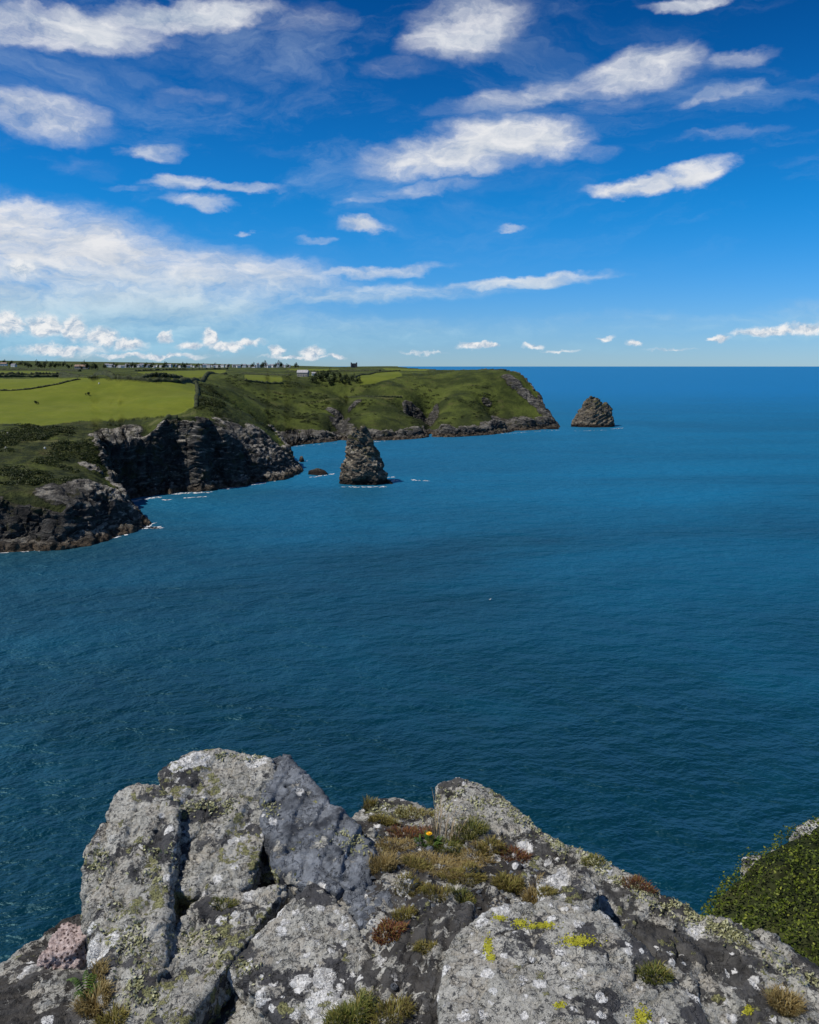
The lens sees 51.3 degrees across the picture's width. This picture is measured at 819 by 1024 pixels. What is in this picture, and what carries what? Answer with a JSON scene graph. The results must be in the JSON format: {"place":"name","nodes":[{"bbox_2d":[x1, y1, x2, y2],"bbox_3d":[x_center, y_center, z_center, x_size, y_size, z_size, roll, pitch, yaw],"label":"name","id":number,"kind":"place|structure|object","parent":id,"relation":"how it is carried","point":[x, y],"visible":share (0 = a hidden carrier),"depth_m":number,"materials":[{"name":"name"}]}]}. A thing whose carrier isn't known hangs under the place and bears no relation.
{"place":"outdoors","nodes":[
{"label":"outdoors","id":0,"kind":"place"},
{"bbox_2d":[0,361,559,552],"bbox_3d":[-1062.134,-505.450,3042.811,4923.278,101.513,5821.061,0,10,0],"label":"terrain","id":1,"kind":"structure","parent":0,"point":[144,449],"depth_m":474.18,"materials":[{"name":"green plant"}]},
{"bbox_2d":[0,362,7,365],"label":"house","id":2,"kind":"structure","parent":1,"relation":"on","point":[3,363],"depth_m":1998.87,"materials":[{"name":"stone"}]},
{"bbox_2d":[0,368,80,371],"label":"hedge","id":3,"kind":"object","parent":1,"relation":"on","point":[78,370],"visible":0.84,"depth_m":1280.30,"materials":[{"name":"green plant"}]},
{"bbox_2d":[0,378,80,390],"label":"hedge","id":4,"kind":"object","parent":1,"relation":"on","point":[62,382],"visible":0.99,"depth_m":521.03,"materials":[{"name":"green plant"}]},
{"bbox_2d":[0,370,110,375],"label":"hedge","id":5,"kind":"object","parent":1,"relation":"on","point":[31,373],"visible":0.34,"depth_m":800.29,"materials":[{"name":"green plant"}]},
{"bbox_2d":[0,371,116,378],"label":"hedge","id":6,"kind":"object","parent":1,"relation":"on","point":[111,375],"visible":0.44,"depth_m":698.95,"materials":[{"name":"green plant"}]},
{"bbox_2d":[74,365,89,368],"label":"barn","id":7,"kind":"structure","parent":1,"relation":"on","point":[76,366],"depth_m":1438.60,"materials":[{"name":"stone"}]},
{"bbox_2d":[117,374,198,383],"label":"hedge","id":8,"kind":"object","parent":1,"relation":"on","point":[182,380],"visible":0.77,"depth_m":549.31,"materials":[{"name":"green plant"}]},
{"bbox_2d":[161,372,171,377],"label":"shrub","id":9,"kind":"object","parent":1,"relation":"on","point":[166,375],"visible":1,"depth_m":566.59,"materials":[{"name":"green plant"}]},
{"bbox_2d":[162,414,177,420],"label":"hedge","id":10,"kind":"object","parent":1,"relation":"on","point":[170,417],"visible":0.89,"depth_m":419.03,"materials":[{"name":"green plant"}]},
{"bbox_2d":[134,367,227,370],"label":"hedge","id":11,"kind":"object","parent":1,"relation":"on","point":[177,369],"visible":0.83,"depth_m":1292.70,"materials":[{"name":"green plant"}]},
{"bbox_2d":[139,371,226,381],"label":"hedge","id":12,"kind":"object","parent":1,"relation":"on","point":[202,379],"visible":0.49,"depth_m":597.85,"materials":[{"name":"green plant"}]},
{"bbox_2d":[194,382,199,407],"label":"hedge","id":13,"kind":"object","parent":1,"relation":"on","point":[196,396],"visible":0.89,"depth_m":493.00,"materials":[{"name":"green plant"}]},
{"bbox_2d":[0,373,499,484],"bbox_3d":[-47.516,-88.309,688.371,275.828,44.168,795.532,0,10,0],"label":"scrub","id":14,"kind":"object","parent":1,"relation":"on","point":[11,435],"visible":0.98,"depth_m":376.62,"materials":[{"name":"green plant"}]},
{"bbox_2d":[244,378,283,384],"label":"hedge","id":15,"kind":"object","parent":1,"relation":"on","point":[266,382],"visible":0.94,"depth_m":826.74,"materials":[{"name":"green plant"}]},
{"bbox_2d":[241,372,290,375],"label":"hedge","id":16,"kind":"object","parent":1,"relation":"on","point":[265,373],"visible":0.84,"depth_m":1090.51,"materials":[{"name":"green plant"}]},
{"bbox_2d":[297,369,308,376],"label":"house","id":17,"kind":"structure","parent":1,"relation":"on","point":[302,373],"depth_m":1043.79,"materials":[{"name":"stone"}]},
{"bbox_2d":[315,372,322,380],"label":"tree","id":18,"kind":"object","parent":1,"relation":"on","point":[319,375],"visible":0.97,"depth_m":878.27,"materials":[{"name":"green plant"}]},
{"bbox_2d":[327,377,333,384],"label":"tree","id":19,"kind":"object","parent":1,"relation":"on","point":[330,381],"visible":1,"depth_m":868.87,"materials":[{"name":"green plant"}]},
{"bbox_2d":[285,369,380,371],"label":"hedge","id":20,"kind":"object","parent":1,"relation":"on","point":[336,370],"visible":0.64,"depth_m":1164.63,"materials":[{"name":"green plant"}]},
{"bbox_2d":[351,362,356,367],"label":"hotel","id":21,"kind":"structure","parent":1,"relation":"on","point":[353,365],"depth_m":1356.76,"materials":[{"name":"stone"}]},
{"bbox_2d":[347,395,401,397],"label":"hedge","id":22,"kind":"object","parent":1,"relation":"on","point":[376,396],"visible":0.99,"depth_m":839.11,"materials":[{"name":"green plant"}]},
{"bbox_2d":[354,370,399,377],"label":"hedge","id":23,"kind":"object","parent":1,"relation":"on","point":[375,372],"visible":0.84,"depth_m":1054.16,"materials":[{"name":"green plant"}]},
{"bbox_2d":[546,426,558,428],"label":"boulder","id":24,"kind":"object","parent":1,"relation":"on","point":[551,427],"visible":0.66,"depth_m":820.90,"materials":[{"name":"grey stone"}]},
{"bbox_2d":[213,814,552,1023],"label":"ground","id":25,"kind":"structure","parent":0,"point":[235,1010],"depth_m":2.97,"materials":[{"name":"grey stone"}]},
{"bbox_2d":[0,914,102,1023],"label":"rock","id":26,"kind":"object","parent":25,"relation":"on","point":[31,992],"visible":0.44,"depth_m":2.67,"materials":[{"name":"grey stone"}]},
{"bbox_2d":[37,922,86,969],"bbox_3d":[-1.125,1.458,2.825,0.182,0.121,0.169,1,10,7],"label":"stone","id":27,"kind":"object","parent":26,"relation":"on","point":[65,949],"visible":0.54,"depth_m":2.79,"materials":[{"name":"pink stone"}]},
{"bbox_2d":[66,970,104,1000],"bbox_3d":[-1.000,1.470,2.639,0.116,0.054,0.108,-8,12,-37],"label":"fern","id":28,"kind":"object","parent":26,"relation":"on","point":[77,982],"visible":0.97,"depth_m":2.64,"materials":[{"name":"green plant"}]},
{"bbox_2d":[66,977,116,1019],"bbox_3d":[-0.961,1.486,2.587,0.140,0.098,0.134,7,12,36],"label":"grass tuft","id":29,"kind":"object","parent":26,"relation":"on","point":[89,1001],"visible":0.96,"depth_m":2.59,"materials":[{"name":"plant"}]},
{"bbox_2d":[80,955,109,995],"bbox_3d":[-0.975,1.458,2.654,0.105,0.117,0.092,0,10,0],"label":"grass tuft","id":30,"kind":"object","parent":26,"relation":"on","point":[97,966],"visible":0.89,"depth_m":2.66,"materials":[{"name":"plant"}]},
{"bbox_2d":[90,1000,130,1023],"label":"grass tuft","id":31,"kind":"object","parent":26,"relation":"on","point":[107,1018],"visible":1,"depth_m":2.53,"materials":[{"name":"green plant"}]},
{"bbox_2d":[80,783,181,1023],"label":"rock","id":32,"kind":"object","parent":25,"relation":"on","point":[137,815],"visible":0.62,"depth_m":2.92,"materials":[{"name":"grey stone"}]},
{"bbox_2d":[144,884,288,1023],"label":"rock","id":33,"kind":"object","parent":25,"relation":"on","point":[195,988],"visible":0.66,"depth_m":2.73,"materials":[{"name":"grey stone"}]},
{"bbox_2d":[208,896,239,911],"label":"grass tuft","id":34,"kind":"object","parent":33,"relation":"on","point":[222,902],"visible":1,"depth_m":2.91,"materials":[{"name":"green plant"}]},
{"bbox_2d":[158,748,276,919],"bbox_3d":[-0.762,1.439,3.324,0.507,0.814,0.683,0,10,0],"label":"rock","id":35,"kind":"object","parent":25,"relation":"on","point":[219,853],"visible":0.3,"depth_m":3.24,"materials":[{"name":"grey stone"}]},
{"bbox_2d":[258,861,275,886],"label":"grass tuft","id":36,"kind":"object","parent":25,"relation":"on","point":[265,876],"visible":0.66,"depth_m":3.11,"materials":[{"name":"green plant"}]},
{"bbox_2d":[227,881,365,1023],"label":"rock","id":37,"kind":"object","parent":25,"relation":"on","point":[307,943],"visible":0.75,"depth_m":2.67,"materials":[{"name":"grey stone"}]},
{"bbox_2d":[258,754,379,899],"bbox_3d":[-0.423,1.450,3.296,0.367,0.768,0.801,-8,13,-39],"label":"rock","id":38,"kind":"object","parent":25,"relation":"on","point":[294,832],"visible":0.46,"depth_m":3.15,"materials":[{"name":"stone"}]},
{"bbox_2d":[317,983,377,1023],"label":"grass tuft","id":39,"kind":"object","parent":25,"relation":"on","point":[341,1013],"visible":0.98,"depth_m":2.45,"materials":[{"name":"green plant"}]},
{"bbox_2d":[343,879,393,929],"bbox_3d":[-0.117,1.482,2.993,0.232,0.374,0.364,0,10,0],"label":"rock","id":40,"kind":"object","parent":25,"relation":"on","point":[356,901],"visible":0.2,"depth_m":2.91,"materials":[{"name":"stone"}]},
{"bbox_2d":[355,942,386,1023],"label":"rock","id":41,"kind":"object","parent":25,"relation":"on","point":[369,969],"visible":0.38,"depth_m":2.60,"materials":[{"name":"grey stone"}]},
{"bbox_2d":[367,993,418,1023],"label":"grass tuft","id":42,"kind":"object","parent":41,"relation":"on","point":[390,1011],"visible":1,"depth_m":2.39,"materials":[{"name":"green plant"}]},
{"bbox_2d":[365,827,377,837],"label":"stone","id":43,"kind":"object","parent":25,"relation":"on","point":[371,832],"visible":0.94,"depth_m":3.31,"materials":[{"name":"grey stone"}]},
{"bbox_2d":[365,849,401,875],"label":"grass tuft","id":44,"kind":"object","parent":25,"relation":"on","point":[383,861],"visible":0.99,"depth_m":3.04,"materials":[{"name":"plant"}]},
{"bbox_2d":[365,811,401,825],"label":"grass tuft","id":45,"kind":"object","parent":25,"relation":"on","point":[390,822],"visible":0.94,"depth_m":3.41,"materials":[{"name":"green plant"}]},
{"bbox_2d":[370,917,408,945],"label":"plant","id":46,"kind":"object","parent":25,"relation":"on","point":[389,925],"visible":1,"depth_m":2.74,"materials":[{"name":"brown plant"}]},
{"bbox_2d":[352,797,433,823],"bbox_3d":[-0.058,1.465,3.578,0.383,0.468,0.304,0,10,0],"label":"rock","id":47,"kind":"object","parent":25,"relation":"on","point":[361,815],"visible":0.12,"depth_m":3.57,"materials":[{"name":"grey stone"}]},
{"bbox_2d":[362,795,378,810],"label":"grass tuft","id":48,"kind":"object","parent":47,"relation":"on","point":[369,801],"visible":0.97,"depth_m":3.59,"materials":[{"name":"green plant"}]},
{"bbox_2d":[395,805,433,819],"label":"grass tuft","id":49,"kind":"object","parent":47,"relation":"on","point":[413,809],"visible":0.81,"depth_m":3.55,"materials":[{"name":"green plant"}]},
{"bbox_2d":[390,982,397,990],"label":"stone","id":50,"kind":"object","parent":25,"relation":"on","point":[394,986],"visible":1,"depth_m":2.51,"materials":[{"name":"stone"}]},
{"bbox_2d":[375,835,416,853],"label":"grass tuft","id":51,"kind":"object","parent":25,"relation":"on","point":[403,840],"visible":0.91,"depth_m":3.24,"materials":[{"name":"plant"}]},
{"bbox_2d":[389,903,417,921],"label":"grass tuft","id":52,"kind":"object","parent":25,"relation":"on","point":[405,911],"visible":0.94,"depth_m":2.83,"materials":[{"name":"green plant"}]},
{"bbox_2d":[393,872,417,896],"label":"stone","id":53,"kind":"object","parent":25,"relation":"on","point":[406,887],"visible":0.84,"depth_m":2.94,"materials":[{"name":"grey stone"}]},
{"bbox_2d":[383,823,432,838],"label":"plant","id":54,"kind":"object","parent":25,"relation":"on","point":[416,831],"visible":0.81,"depth_m":3.34,"materials":[{"name":"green plant"}]},
{"bbox_2d":[393,871,430,897],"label":"grass tuft","id":55,"kind":"object","parent":25,"relation":"on","point":[411,877],"visible":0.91,"depth_m":2.94,"materials":[{"name":"green plant"}]},
{"bbox_2d":[400,853,437,870],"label":"grass tuft","id":56,"kind":"object","parent":25,"relation":"on","point":[413,862],"visible":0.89,"depth_m":3.08,"materials":[{"name":"green plant"}]},
{"bbox_2d":[414,897,431,914],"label":"stone","id":57,"kind":"object","parent":25,"relation":"on","point":[423,904],"visible":0.83,"depth_m":2.83,"materials":[{"name":"grey stone"}]},
{"bbox_2d":[378,900,475,1023],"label":"rock","id":58,"kind":"object","parent":25,"relation":"on","point":[416,976],"visible":0.55,"depth_m":2.59,"materials":[{"name":"grey stone"}]},
{"bbox_2d":[410,938,437,954],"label":"grass tuft","id":59,"kind":"object","parent":58,"relation":"on","point":[419,942],"visible":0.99,"depth_m":2.63,"materials":[{"name":"green plant"}]},
{"bbox_2d":[414,830,442,848],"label":"flower","id":60,"kind":"object","parent":25,"relation":"on","point":[427,837],"visible":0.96,"depth_m":3.26,"materials":[{"name":"green plant"}]},
{"bbox_2d":[426,845,434,852],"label":"stone","id":61,"kind":"object","parent":25,"relation":"on","point":[430,847],"visible":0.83,"depth_m":3.21,"materials":[{"name":"stone"}]},
{"bbox_2d":[420,883,451,902],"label":"grass tuft","id":62,"kind":"object","parent":25,"relation":"on","point":[433,888],"visible":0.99,"depth_m":2.90,"materials":[{"name":"green plant"}]},
{"bbox_2d":[397,848,485,879],"bbox_3d":[0.117,1.284,3.101,0.340,0.089,0.219,0,10,0],"label":"grass tuft","id":63,"kind":"object","parent":25,"relation":"on","point":[441,860],"visible":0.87,"depth_m":3.12,"materials":[{"name":"plant"}]},
{"bbox_2d":[420,791,463,840],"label":"dry stalks","id":64,"kind":"object","parent":25,"relation":"on","point":[435,829],"visible":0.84,"depth_m":3.31,"materials":[{"name":"beige plant"}]},
{"bbox_2d":[423,837,466,855],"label":"grass tuft","id":65,"kind":"object","parent":25,"relation":"on","point":[451,843],"visible":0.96,"depth_m":3.24,"materials":[{"name":"green plant"}]},
{"bbox_2d":[429,805,468,842],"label":"dry stalks","id":66,"kind":"object","parent":25,"relation":"on","point":[452,830],"visible":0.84,"depth_m":3.29,"materials":[{"name":"brown plant"}]},
{"bbox_2d":[440,889,459,903],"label":"stone","id":67,"kind":"object","parent":25,"relation":"on","point":[451,897],"visible":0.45,"depth_m":2.88,"materials":[{"name":"grey stone"}]},
{"bbox_2d":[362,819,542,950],"bbox_3d":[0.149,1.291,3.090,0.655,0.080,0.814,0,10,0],"label":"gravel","id":68,"kind":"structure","parent":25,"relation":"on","point":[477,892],"depth_m":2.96,"materials":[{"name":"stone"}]},
{"bbox_2d":[435,860,489,886],"bbox_3d":[0.183,1.287,3.019,0.208,0.065,0.127,0,10,0],"label":"grass tuft","id":69,"kind":"object","parent":25,"relation":"on","point":[478,874],"visible":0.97,"depth_m":3.02,"materials":[{"name":"green plant"}]},
{"bbox_2d":[448,884,476,902],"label":"grass tuft","id":70,"kind":"object","parent":25,"relation":"on","point":[463,892],"visible":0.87,"depth_m":2.91,"materials":[{"name":"green plant"}]},
{"bbox_2d":[464,867,478,876],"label":"stone","id":71,"kind":"object","parent":25,"relation":"on","point":[472,870],"visible":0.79,"depth_m":3.03,"materials":[{"name":"grey stone"}]},
{"bbox_2d":[451,814,495,843],"bbox_3d":[0.233,1.242,3.291,0.182,0.103,0.128,-3,10,-16],"label":"grass tuft","id":72,"kind":"object","parent":25,"relation":"on","point":[470,821],"visible":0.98,"depth_m":3.29,"materials":[{"name":"green plant"}]},
{"bbox_2d":[452,837,498,863],"bbox_3d":[0.256,1.285,3.191,0.219,0.070,0.160,0,10,0],"label":"grass tuft","id":73,"kind":"object","parent":25,"relation":"on","point":[469,852],"visible":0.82,"depth_m":3.20,"materials":[{"name":"plant"}]},
{"bbox_2d":[471,834,506,859],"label":"grass tuft","id":74,"kind":"object","parent":25,"relation":"on","point":[492,840],"visible":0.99,"depth_m":3.21,"materials":[{"name":"green plant"}]},
{"bbox_2d":[485,885,499,896],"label":"stone","id":75,"kind":"object","parent":25,"relation":"on","point":[491,891],"visible":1,"depth_m":2.93,"materials":[{"name":"grey stone"}]},
{"bbox_2d":[434,777,557,872],"bbox_3d":[0.325,1.509,3.397,0.344,0.707,0.650,-7,12,-36],"label":"rock","id":76,"kind":"object","parent":25,"relation":"on","point":[534,844],"visible":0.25,"depth_m":3.35,"materials":[{"name":"light grey rock"},{"name":"lichen"}]},
{"bbox_2d":[489,870,527,895],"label":"grass tuft","id":77,"kind":"object","parent":25,"relation":"on","point":[509,884],"visible":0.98,"depth_m":2.99,"materials":[{"name":"green plant"}]},
{"bbox_2d":[507,860,522,870],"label":"stone","id":78,"kind":"object","parent":25,"relation":"on","point":[514,865],"visible":0.88,"depth_m":3.09,"materials":[{"name":"grey stone"}]},
{"bbox_2d":[498,843,532,863],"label":"grass tuft","id":79,"kind":"object","parent":25,"relation":"on","point":[525,852],"visible":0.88,"depth_m":3.19,"materials":[{"name":"brown plant"}]},
{"bbox_2d":[517,871,545,903],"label":"grass tuft","id":80,"kind":"object","parent":25,"relation":"on","point":[530,893],"visible":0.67,"depth_m":2.93,"materials":[{"name":"plant"}]},
{"bbox_2d":[536,870,599,911],"bbox_3d":[0.530,1.413,2.884,0.220,0.340,0.235,0,10,0],"label":"rock","id":81,"kind":"object","parent":25,"relation":"on","point":[576,887],"visible":0.29,"depth_m":2.85,"materials":[{"name":"grey stone"}]},
{"bbox_2d":[535,884,558,897],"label":"grass tuft","id":82,"kind":"object","parent":81,"relation":"on","point":[553,892],"visible":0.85,"depth_m":2.83,"materials":[{"name":"green plant"}]},
{"bbox_2d":[436,900,707,1023],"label":"boulder","id":83,"kind":"object","parent":25,"relation":"on","point":[528,976],"visible":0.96,"depth_m":2.43,"materials":[{"name":"grey stone"}]},
{"bbox_2d":[482,912,754,1023],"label":"lichen","id":84,"kind":"object","parent":83,"relation":"on","point":[540,925],"visible":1,"depth_m":2.54},
{"bbox_2d":[633,958,675,985],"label":"grass tuft","id":85,"kind":"object","parent":83,"relation":"on","point":[648,971],"visible":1,"depth_m":2.44,"materials":[{"name":"green plant"}]},
{"bbox_2d":[541,833,707,996],"bbox_3d":[0.760,1.649,3.048,0.394,0.730,0.812,-6,11,-31],"label":"rock","id":86,"kind":"object","parent":25,"relation":"on","point":[668,940],"visible":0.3,"depth_m":2.91,"materials":[{"name":"grey stone"}]},
{"bbox_2d":[577,852,605,866],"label":"grass tuft","id":87,"kind":"object","parent":86,"relation":"on","point":[591,856],"visible":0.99,"depth_m":3.14,"materials":[{"name":"green plant"}]},
{"bbox_2d":[620,874,659,893],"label":"plant","id":88,"kind":"object","parent":86,"relation":"on","point":[638,878],"visible":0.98,"depth_m":3.05,"materials":[{"name":"brown plant"}]},
{"bbox_2d":[687,914,818,1023],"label":"rock","id":89,"kind":"object","parent":25,"relation":"on","point":[733,981],"visible":0.62,"depth_m":2.71,"materials":[{"name":"grey stone"}]},
{"bbox_2d":[81,748,818,1015],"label":"lichen","id":90,"kind":"object","parent":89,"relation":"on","point":[730,934],"visible":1,"depth_m":2.97},
{"bbox_2d":[762,982,809,1017],"bbox_3d":[1.153,1.514,2.618,0.155,0.066,0.131,0,10,0],"label":"grass tuft","id":91,"kind":"object","parent":89,"relation":"on","point":[786,1009],"visible":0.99,"depth_m":2.62,"materials":[{"name":"plant"}]},
{"bbox_2d":[0,366,818,962],"bbox_3d":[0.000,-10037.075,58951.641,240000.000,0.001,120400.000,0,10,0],"label":"sea","id":92,"kind":"structure","parent":0,"point":[604,642],"depth_m":192.49,"materials":[{"name":"liquid"}]},
{"bbox_2d":[6,428,617,552],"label":"foam","id":93,"kind":"object","parent":92,"relation":"on","point":[147,526],"visible":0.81,"depth_m":394.19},
{"bbox_2d":[308,468,327,474],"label":"rock","id":94,"kind":"object","parent":92,"relation":"in","point":[316,471],"visible":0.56,"depth_m":477.79,"materials":[{"name":"brown stone"}]},
{"bbox_2d":[339,425,392,484],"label":"sea stack","id":95,"kind":"object","parent":92,"relation":"in","point":[363,464],"visible":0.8,"depth_m":437.25,"materials":[{"name":"grey stone"}]},
{"bbox_2d":[571,396,614,427],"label":"sea stack","id":96,"kind":"object","parent":92,"relation":"in","point":[593,412],"visible":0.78,"depth_m":851.65,"materials":[{"name":"grey stone"}]},
{"bbox_2d":[0,0,818,365],"label":"sky","id":97,"kind":"structure","parent":0,"point":[303,182],"materials":[{"name":"blue"}]},
{"bbox_2d":[700,814,818,966],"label":"bush","id":98,"kind":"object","parent":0,"point":[771,885],"depth_m":7.47,"materials":[{"name":"green plant"}]},
{"bbox_2d":[740,855,762,878],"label":"rock","id":99,"kind":"object","parent":98,"relation":"on","point":[743,869],"visible":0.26,"depth_m":7.97,"materials":[{"name":"grey stone"}]},
{"bbox_2d":[789,819,818,840],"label":"rock","id":100,"kind":"object","parent":98,"relation":"on","point":[802,833],"visible":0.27,"depth_m":8.26,"materials":[{"name":"grey stone"}]}
]}

